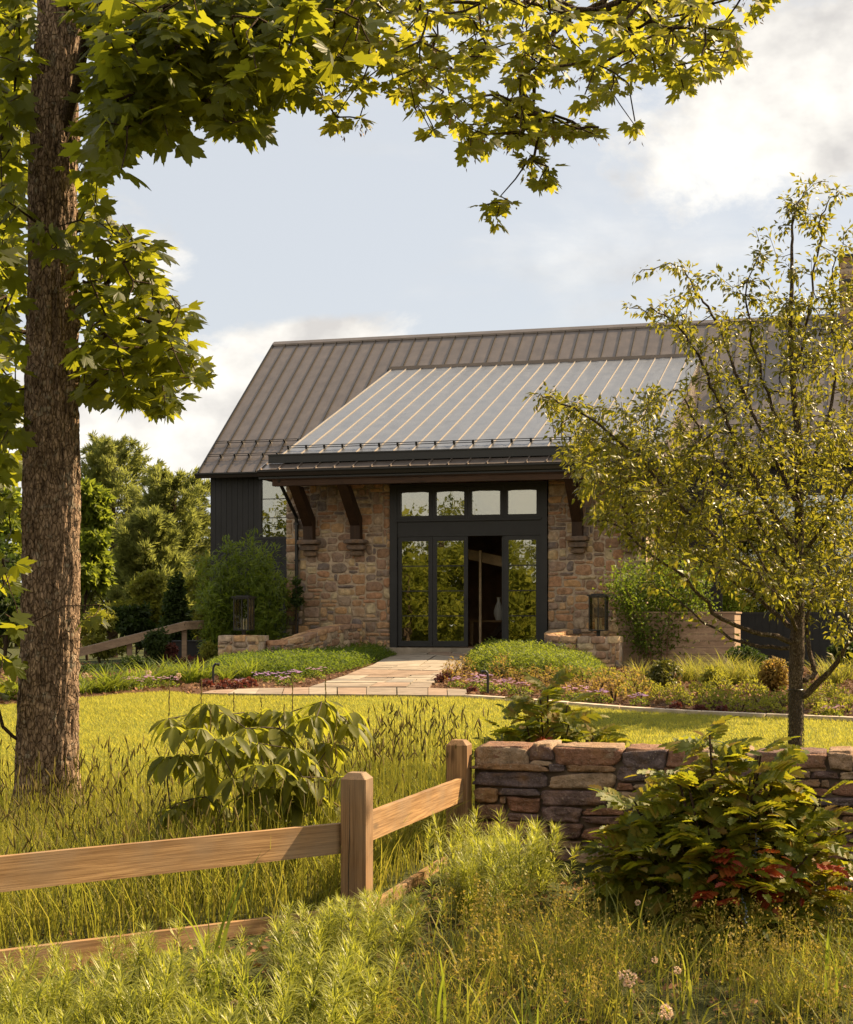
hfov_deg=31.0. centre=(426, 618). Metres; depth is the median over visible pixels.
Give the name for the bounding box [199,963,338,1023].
bluestar plant
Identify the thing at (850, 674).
sedge clump
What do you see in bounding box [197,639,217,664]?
pale shrub
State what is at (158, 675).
daylily
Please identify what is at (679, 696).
perennial clump
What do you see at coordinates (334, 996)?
bluestar plant
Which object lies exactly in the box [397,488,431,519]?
transom window
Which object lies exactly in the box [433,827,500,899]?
bluestar plant
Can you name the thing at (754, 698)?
perennial clump
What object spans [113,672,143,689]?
daylily
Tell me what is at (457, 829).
bluestar plant
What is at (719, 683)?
perennial clump
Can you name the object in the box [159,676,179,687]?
geranium
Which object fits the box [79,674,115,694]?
daylily
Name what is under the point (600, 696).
geranium
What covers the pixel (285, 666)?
daylily
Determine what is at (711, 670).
feathery plant
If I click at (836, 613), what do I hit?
window
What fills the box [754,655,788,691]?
box shrub
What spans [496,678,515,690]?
geranium
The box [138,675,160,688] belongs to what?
geranium
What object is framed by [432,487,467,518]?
transom window
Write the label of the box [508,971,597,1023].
iris plant
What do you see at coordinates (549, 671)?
bronze perennial
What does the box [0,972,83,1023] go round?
bluestar plant
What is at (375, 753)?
seed grass
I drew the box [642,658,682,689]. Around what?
box shrub
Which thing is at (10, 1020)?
bluestar plant
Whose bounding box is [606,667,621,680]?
perennial clump
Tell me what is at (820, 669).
sedge clump
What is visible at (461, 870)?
bluestar plant
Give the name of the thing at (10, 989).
bluestar plant
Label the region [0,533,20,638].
broadleaf tree
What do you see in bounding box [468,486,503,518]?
transom window
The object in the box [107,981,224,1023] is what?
bluestar plant
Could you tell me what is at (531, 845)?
bluestar plant
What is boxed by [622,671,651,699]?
bronze perennial
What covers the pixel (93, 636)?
broadleaf tree
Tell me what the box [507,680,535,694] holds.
geranium
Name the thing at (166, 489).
broadleaf tree
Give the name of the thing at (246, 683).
dark rosette
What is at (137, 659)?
shrub
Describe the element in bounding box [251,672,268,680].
geranium
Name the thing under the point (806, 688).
perennial clump
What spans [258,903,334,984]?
bluestar plant
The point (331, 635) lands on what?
stone wall
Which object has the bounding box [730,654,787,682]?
sedge clump
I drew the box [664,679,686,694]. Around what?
perennial clump
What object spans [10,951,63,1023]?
iris plant
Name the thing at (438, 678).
dark rosette
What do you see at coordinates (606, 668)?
perennial clump
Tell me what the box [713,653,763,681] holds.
sedge clump
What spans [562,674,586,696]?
bronze perennial
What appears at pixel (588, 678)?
bronze perennial
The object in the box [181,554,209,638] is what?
broadleaf tree
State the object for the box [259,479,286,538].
window
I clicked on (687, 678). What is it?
sedge clump
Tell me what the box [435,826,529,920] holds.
bluestar plant
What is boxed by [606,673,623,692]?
bronze perennial
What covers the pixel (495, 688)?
geranium
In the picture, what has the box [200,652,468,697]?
path
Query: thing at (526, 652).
ground cover
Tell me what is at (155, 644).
evergreen shrub
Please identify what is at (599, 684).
bronze perennial
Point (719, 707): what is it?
dark rosette
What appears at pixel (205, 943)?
bluestar plant
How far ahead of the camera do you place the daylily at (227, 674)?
26.02 m
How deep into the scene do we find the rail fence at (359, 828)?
8.39 m
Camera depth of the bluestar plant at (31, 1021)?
6.21 m
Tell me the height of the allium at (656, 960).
0.366 m
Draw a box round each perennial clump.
[595,664,612,675]
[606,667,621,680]
[614,676,645,695]
[617,669,636,683]
[639,677,659,691]
[643,682,671,700]
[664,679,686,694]
[665,687,695,705]
[682,677,716,700]
[695,684,734,709]
[703,670,736,690]
[718,687,737,701]
[727,691,757,711]
[735,674,768,694]
[743,688,768,703]
[749,691,786,712]
[766,685,788,707]
[803,680,825,700]
[804,693,824,707]
[808,698,840,715]
[813,679,838,696]
[820,684,852,703]
[826,688,852,714]
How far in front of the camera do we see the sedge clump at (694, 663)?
26.64 m
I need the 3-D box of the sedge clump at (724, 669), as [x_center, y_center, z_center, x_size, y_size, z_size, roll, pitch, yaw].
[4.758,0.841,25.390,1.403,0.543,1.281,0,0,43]
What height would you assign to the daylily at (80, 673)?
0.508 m
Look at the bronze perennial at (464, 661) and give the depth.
26.49 m
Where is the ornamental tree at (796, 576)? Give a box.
[522,172,852,745]
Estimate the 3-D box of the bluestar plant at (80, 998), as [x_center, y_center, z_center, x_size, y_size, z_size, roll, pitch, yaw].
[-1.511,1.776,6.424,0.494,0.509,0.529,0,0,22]
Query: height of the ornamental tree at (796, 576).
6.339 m
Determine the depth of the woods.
136.96 m
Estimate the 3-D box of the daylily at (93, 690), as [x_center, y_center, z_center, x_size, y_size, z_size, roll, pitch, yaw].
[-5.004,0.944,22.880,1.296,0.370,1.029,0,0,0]
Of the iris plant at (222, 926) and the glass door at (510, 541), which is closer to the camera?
the iris plant at (222, 926)
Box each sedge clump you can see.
[614,656,670,680]
[665,648,721,679]
[671,656,711,681]
[683,661,724,680]
[684,656,740,677]
[689,649,765,680]
[706,653,763,684]
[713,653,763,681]
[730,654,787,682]
[805,656,846,681]
[809,654,852,683]
[815,654,852,679]
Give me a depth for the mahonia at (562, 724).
12.61 m
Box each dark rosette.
[199,678,214,686]
[216,682,228,689]
[220,678,232,686]
[229,680,244,688]
[240,679,249,686]
[244,676,257,686]
[434,672,449,682]
[466,686,476,691]
[669,700,682,708]
[692,703,706,710]
[714,704,728,711]
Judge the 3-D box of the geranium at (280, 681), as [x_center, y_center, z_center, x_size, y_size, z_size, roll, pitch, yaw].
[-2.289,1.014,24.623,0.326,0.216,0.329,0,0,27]
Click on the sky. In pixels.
(311, 236)
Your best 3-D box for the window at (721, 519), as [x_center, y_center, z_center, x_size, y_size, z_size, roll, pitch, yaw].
[7.834,-1.575,37.581,1.296,2.950,0.120,0,0,15]
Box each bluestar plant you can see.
[0,945,95,1023]
[0,958,85,1023]
[0,960,27,1017]
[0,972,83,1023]
[0,997,110,1023]
[1,932,77,1014]
[1,1010,37,1023]
[4,1010,38,1023]
[6,973,103,1023]
[18,983,128,1023]
[42,929,151,1021]
[50,979,181,1023]
[65,952,171,1023]
[86,935,183,1023]
[103,936,244,1023]
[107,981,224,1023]
[110,993,212,1023]
[114,926,172,991]
[127,910,228,1011]
[155,1001,207,1023]
[167,943,301,1023]
[178,1006,242,1023]
[193,923,266,984]
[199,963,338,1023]
[216,988,327,1023]
[240,1000,340,1023]
[253,911,379,1022]
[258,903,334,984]
[260,896,344,983]
[263,949,402,1023]
[272,927,364,1023]
[297,928,418,1023]
[301,894,378,978]
[312,900,347,937]
[315,887,433,983]
[332,889,415,968]
[349,886,394,939]
[370,883,432,948]
[395,884,453,949]
[414,836,493,923]
[415,805,489,884]
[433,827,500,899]
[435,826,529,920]
[443,856,511,926]
[455,830,508,891]
[467,817,547,915]
[481,818,530,880]
[484,807,566,897]
[530,832,583,893]
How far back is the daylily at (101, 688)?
22.83 m
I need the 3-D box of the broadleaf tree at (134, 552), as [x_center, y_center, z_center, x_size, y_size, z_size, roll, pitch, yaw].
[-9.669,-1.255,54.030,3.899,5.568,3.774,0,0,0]
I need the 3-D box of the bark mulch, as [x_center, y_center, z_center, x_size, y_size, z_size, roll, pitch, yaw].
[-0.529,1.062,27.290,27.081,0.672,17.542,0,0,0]
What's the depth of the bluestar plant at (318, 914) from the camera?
8.25 m
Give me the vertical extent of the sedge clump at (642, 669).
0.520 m
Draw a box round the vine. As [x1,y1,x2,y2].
[290,577,304,633]
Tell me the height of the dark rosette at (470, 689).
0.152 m
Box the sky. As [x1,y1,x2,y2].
[0,0,852,600]
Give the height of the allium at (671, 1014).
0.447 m
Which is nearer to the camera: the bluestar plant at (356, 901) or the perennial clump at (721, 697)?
the bluestar plant at (356, 901)
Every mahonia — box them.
[472,668,631,781]
[569,714,852,960]
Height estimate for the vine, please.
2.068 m
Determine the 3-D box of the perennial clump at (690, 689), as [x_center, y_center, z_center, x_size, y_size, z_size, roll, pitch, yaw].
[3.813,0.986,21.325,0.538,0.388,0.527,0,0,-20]
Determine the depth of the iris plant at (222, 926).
7.22 m
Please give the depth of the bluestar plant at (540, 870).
9.71 m
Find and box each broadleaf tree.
[0,486,21,656]
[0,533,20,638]
[79,475,117,660]
[80,606,126,662]
[105,568,167,657]
[110,599,157,655]
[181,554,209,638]
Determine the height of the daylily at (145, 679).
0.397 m
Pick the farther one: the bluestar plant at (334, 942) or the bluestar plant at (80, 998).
the bluestar plant at (334, 942)
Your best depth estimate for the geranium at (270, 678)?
25.45 m
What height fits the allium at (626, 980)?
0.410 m
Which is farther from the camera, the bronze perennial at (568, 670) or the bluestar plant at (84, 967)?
the bronze perennial at (568, 670)
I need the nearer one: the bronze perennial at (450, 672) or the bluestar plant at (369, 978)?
the bluestar plant at (369, 978)
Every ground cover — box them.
[201,640,396,678]
[463,636,605,679]
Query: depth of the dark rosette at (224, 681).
24.09 m
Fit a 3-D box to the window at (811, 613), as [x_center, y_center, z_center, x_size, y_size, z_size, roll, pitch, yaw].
[9.089,-1.575,37.240,1.296,2.950,0.120,0,0,15]
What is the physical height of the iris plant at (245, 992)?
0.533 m
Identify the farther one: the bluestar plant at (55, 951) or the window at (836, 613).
the window at (836, 613)
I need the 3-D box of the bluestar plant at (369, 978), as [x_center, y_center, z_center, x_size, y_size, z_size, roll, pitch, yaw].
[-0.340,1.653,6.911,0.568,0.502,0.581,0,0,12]
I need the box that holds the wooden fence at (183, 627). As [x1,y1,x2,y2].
[79,619,220,657]
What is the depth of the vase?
37.30 m
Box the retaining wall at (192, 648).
[172,640,213,662]
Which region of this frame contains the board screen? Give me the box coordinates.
[618,612,741,668]
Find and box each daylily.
[0,675,17,699]
[1,674,17,697]
[79,661,117,687]
[79,672,109,692]
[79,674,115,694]
[81,665,160,686]
[83,659,152,691]
[86,673,126,692]
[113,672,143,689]
[128,656,190,684]
[128,666,181,685]
[133,654,204,681]
[148,659,202,681]
[152,655,220,682]
[181,662,234,681]
[202,656,268,678]
[214,663,249,680]
[216,656,266,678]
[226,653,280,676]
[265,659,306,675]
[286,660,326,675]
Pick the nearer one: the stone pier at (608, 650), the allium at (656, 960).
the allium at (656, 960)
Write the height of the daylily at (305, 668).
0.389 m
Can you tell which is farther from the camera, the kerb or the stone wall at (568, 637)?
the stone wall at (568, 637)
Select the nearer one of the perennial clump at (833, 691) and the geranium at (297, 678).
the perennial clump at (833, 691)
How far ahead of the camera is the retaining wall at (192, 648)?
37.50 m
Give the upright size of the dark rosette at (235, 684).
0.200 m
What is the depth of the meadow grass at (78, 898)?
9.13 m
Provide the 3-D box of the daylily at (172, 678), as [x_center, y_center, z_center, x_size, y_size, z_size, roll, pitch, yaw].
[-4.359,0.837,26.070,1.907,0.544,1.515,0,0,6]
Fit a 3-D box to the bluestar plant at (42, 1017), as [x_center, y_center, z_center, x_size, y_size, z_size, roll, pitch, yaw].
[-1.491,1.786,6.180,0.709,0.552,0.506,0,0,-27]
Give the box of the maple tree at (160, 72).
[0,0,787,842]
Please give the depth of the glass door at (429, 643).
35.31 m
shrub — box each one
[79,662,124,672]
[117,654,153,668]
[141,626,168,664]
[143,675,374,870]
[157,570,194,660]
[164,642,178,663]
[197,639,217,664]
[592,545,721,666]
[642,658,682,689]
[724,643,768,672]
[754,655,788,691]
[827,638,852,672]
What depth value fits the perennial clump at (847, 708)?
19.70 m
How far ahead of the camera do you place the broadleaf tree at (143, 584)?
45.76 m
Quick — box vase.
[494,597,501,619]
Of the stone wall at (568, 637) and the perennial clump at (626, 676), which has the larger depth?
the stone wall at (568, 637)
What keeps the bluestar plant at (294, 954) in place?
on the ground at (578, 870)
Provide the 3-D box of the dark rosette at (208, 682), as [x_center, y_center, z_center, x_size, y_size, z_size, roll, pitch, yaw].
[-3.435,1.030,24.143,0.256,0.216,0.268,0,0,5]
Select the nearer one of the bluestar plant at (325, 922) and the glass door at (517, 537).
the bluestar plant at (325, 922)
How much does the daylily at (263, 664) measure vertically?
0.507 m
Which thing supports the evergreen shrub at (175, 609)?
on the ground at (578, 870)
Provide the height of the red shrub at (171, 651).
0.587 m
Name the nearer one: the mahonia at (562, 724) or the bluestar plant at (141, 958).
the bluestar plant at (141, 958)
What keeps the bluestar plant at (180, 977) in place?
on the ground at (578, 870)
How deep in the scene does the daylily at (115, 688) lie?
23.10 m
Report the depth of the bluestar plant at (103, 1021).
6.35 m
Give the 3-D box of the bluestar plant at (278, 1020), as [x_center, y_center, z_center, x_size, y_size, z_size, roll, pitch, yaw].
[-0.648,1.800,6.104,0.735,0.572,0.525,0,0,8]
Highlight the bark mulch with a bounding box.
[0,657,852,716]
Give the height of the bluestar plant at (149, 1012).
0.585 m
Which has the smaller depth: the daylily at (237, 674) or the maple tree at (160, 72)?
the maple tree at (160, 72)
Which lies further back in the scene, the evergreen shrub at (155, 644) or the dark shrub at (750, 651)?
the evergreen shrub at (155, 644)
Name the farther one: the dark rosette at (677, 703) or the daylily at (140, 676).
the daylily at (140, 676)
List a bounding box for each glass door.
[398,537,432,646]
[433,536,467,646]
[502,536,511,640]
[504,535,539,645]
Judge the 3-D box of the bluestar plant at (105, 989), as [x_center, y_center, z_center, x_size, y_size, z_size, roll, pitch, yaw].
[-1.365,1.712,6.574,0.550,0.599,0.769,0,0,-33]
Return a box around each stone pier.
[218,635,268,657]
[577,636,623,667]
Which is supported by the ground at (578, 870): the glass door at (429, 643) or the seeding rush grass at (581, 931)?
the seeding rush grass at (581, 931)
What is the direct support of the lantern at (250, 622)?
on the stone pier at (228, 644)
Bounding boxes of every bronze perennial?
[440,656,468,681]
[453,653,476,675]
[487,653,516,678]
[509,668,527,684]
[525,664,541,680]
[528,672,550,692]
[534,663,557,686]
[545,670,573,695]
[557,665,577,682]
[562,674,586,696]
[569,666,597,689]
[586,673,610,698]
[589,666,610,685]
[596,670,631,701]
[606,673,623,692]
[618,663,644,689]
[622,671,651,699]
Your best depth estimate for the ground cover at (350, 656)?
29.27 m
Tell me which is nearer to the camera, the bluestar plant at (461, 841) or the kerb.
the bluestar plant at (461, 841)
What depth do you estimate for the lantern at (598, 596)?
31.65 m
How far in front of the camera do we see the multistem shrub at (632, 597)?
31.91 m
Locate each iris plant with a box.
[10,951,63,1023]
[154,852,336,1008]
[162,955,265,1023]
[379,950,453,1023]
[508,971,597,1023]
[758,914,852,1015]
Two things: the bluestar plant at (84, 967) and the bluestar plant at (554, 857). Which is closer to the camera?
the bluestar plant at (84, 967)
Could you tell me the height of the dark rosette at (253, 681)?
0.231 m
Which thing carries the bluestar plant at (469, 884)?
on the ground at (578, 870)
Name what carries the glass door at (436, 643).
in the barn house
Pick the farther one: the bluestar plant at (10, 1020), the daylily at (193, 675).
the daylily at (193, 675)
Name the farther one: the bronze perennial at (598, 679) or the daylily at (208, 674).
the daylily at (208, 674)
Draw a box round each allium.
[618,969,637,1023]
[634,900,641,958]
[651,956,659,1021]
[658,1003,673,1023]
[674,966,681,1023]
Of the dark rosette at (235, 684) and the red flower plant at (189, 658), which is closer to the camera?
the dark rosette at (235, 684)
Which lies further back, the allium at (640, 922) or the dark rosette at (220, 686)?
the dark rosette at (220, 686)
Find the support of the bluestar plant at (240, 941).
on the ground at (578, 870)
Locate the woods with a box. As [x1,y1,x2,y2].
[0,536,209,649]
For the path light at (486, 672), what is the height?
0.459 m
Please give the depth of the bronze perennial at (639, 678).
23.49 m
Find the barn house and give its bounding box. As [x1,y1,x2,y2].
[194,254,852,662]
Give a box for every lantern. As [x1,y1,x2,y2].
[231,595,255,634]
[587,594,609,635]
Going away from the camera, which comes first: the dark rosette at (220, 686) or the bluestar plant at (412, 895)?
the bluestar plant at (412, 895)
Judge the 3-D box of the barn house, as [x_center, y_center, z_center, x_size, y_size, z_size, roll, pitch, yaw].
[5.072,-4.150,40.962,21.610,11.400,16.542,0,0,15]
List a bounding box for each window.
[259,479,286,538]
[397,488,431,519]
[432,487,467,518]
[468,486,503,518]
[504,485,539,517]
[720,493,773,614]
[774,492,828,614]
[829,492,851,614]
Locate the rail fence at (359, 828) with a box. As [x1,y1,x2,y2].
[0,739,471,982]
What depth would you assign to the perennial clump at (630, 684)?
21.92 m
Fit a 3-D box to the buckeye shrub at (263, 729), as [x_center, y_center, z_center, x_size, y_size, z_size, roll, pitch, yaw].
[-1.074,1.037,9.991,1.402,1.328,1.365,0,0,37]
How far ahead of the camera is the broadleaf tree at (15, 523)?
45.47 m
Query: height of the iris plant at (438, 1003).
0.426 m
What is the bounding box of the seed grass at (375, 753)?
[0,697,488,886]
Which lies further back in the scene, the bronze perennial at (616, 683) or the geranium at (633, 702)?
the bronze perennial at (616, 683)
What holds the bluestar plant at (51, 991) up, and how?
on the ground at (578, 870)
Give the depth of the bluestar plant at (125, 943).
7.42 m
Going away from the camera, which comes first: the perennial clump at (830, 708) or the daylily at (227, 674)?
the perennial clump at (830, 708)
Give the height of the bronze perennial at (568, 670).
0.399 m
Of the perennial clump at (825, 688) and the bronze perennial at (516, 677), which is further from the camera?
the bronze perennial at (516, 677)
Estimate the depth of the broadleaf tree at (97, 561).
47.68 m
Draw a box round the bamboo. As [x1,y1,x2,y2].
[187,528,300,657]
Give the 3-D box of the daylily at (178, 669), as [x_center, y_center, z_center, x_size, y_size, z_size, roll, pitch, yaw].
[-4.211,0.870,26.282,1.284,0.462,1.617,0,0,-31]
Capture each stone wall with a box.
[266,624,361,652]
[470,740,852,893]
[544,629,581,650]
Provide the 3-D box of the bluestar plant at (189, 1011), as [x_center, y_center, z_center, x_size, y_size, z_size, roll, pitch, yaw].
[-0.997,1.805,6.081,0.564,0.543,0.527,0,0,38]
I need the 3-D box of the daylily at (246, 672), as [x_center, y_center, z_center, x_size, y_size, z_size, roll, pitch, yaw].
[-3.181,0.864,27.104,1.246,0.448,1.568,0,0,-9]
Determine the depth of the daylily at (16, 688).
21.25 m
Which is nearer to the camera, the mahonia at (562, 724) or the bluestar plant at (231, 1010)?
the bluestar plant at (231, 1010)
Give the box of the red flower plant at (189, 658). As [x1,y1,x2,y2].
[178,655,206,665]
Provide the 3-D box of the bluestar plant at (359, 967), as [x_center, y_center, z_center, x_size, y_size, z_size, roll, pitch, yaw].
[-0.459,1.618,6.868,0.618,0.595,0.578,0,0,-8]
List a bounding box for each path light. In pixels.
[212,663,219,682]
[481,670,488,693]
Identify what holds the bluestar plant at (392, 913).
on the ground at (578, 870)
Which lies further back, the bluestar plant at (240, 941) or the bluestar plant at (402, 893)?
the bluestar plant at (402, 893)
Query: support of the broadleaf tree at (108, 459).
on the ground at (578, 870)
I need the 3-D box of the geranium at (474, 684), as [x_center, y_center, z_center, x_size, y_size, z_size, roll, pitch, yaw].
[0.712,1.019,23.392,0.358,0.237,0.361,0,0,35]
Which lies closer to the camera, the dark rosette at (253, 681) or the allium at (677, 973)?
the allium at (677, 973)
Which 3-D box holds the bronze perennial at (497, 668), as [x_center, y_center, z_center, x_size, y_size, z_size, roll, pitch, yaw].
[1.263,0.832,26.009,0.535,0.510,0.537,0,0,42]
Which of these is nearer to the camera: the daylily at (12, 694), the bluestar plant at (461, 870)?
the bluestar plant at (461, 870)
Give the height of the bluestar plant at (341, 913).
0.500 m
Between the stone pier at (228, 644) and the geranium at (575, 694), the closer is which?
the geranium at (575, 694)
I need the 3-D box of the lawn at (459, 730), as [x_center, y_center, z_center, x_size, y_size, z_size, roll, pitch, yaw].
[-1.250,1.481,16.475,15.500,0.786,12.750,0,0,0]
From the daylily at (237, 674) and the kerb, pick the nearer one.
the kerb
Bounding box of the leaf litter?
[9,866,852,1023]
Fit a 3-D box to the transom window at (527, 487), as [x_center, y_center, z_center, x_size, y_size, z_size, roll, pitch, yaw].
[2.164,-2.641,34.701,0.833,0.722,0.120,0,0,15]
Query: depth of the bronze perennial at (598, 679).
24.07 m
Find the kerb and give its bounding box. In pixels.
[464,695,852,721]
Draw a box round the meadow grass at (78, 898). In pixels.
[0,742,482,948]
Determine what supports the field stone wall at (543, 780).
on the ground at (578, 870)
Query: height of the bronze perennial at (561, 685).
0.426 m
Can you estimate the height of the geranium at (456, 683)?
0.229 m
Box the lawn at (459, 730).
[0,692,852,823]
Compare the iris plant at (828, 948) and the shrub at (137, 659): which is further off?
the shrub at (137, 659)
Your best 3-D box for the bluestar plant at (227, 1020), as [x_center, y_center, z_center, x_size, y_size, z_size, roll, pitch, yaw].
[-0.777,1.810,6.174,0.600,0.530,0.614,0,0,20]
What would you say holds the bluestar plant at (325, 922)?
on the ground at (578, 870)
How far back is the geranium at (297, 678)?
25.45 m
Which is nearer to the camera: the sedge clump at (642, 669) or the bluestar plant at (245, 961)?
the bluestar plant at (245, 961)
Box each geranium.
[121,676,143,690]
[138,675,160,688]
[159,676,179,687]
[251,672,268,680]
[262,671,280,682]
[274,675,293,685]
[283,669,304,682]
[305,666,326,678]
[447,676,464,687]
[463,678,482,689]
[471,673,493,685]
[479,679,502,692]
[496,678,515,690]
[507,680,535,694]
[562,685,591,701]
[589,688,613,702]
[628,692,651,706]
[821,705,843,716]
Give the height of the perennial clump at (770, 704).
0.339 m
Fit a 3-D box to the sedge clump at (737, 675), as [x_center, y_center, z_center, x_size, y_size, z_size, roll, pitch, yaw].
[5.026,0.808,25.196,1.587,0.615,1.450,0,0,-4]
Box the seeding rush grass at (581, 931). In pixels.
[310,867,852,1023]
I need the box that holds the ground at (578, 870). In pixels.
[0,634,852,1023]
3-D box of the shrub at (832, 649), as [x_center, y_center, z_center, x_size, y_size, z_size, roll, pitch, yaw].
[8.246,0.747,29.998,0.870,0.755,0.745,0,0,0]
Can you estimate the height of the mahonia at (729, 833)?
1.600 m
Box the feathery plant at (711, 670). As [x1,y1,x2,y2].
[699,664,721,685]
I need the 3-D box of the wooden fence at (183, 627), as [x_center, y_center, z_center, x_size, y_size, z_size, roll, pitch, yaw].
[-6.386,0.643,34.814,3.668,1.256,0.426,0,0,-21]
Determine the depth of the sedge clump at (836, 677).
25.23 m
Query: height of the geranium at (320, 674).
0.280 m
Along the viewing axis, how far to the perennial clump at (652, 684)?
23.14 m
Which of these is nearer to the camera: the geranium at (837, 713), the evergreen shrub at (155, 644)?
the geranium at (837, 713)
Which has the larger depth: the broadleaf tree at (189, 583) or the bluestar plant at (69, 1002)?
the broadleaf tree at (189, 583)
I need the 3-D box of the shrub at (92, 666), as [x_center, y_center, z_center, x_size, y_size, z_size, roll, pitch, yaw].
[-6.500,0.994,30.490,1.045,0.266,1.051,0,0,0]
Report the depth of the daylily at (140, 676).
24.20 m
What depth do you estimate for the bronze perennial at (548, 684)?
22.60 m
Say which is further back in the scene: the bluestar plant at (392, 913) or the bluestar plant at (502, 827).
the bluestar plant at (502, 827)
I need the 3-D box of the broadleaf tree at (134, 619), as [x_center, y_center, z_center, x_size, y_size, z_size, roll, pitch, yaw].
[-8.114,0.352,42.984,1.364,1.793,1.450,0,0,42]

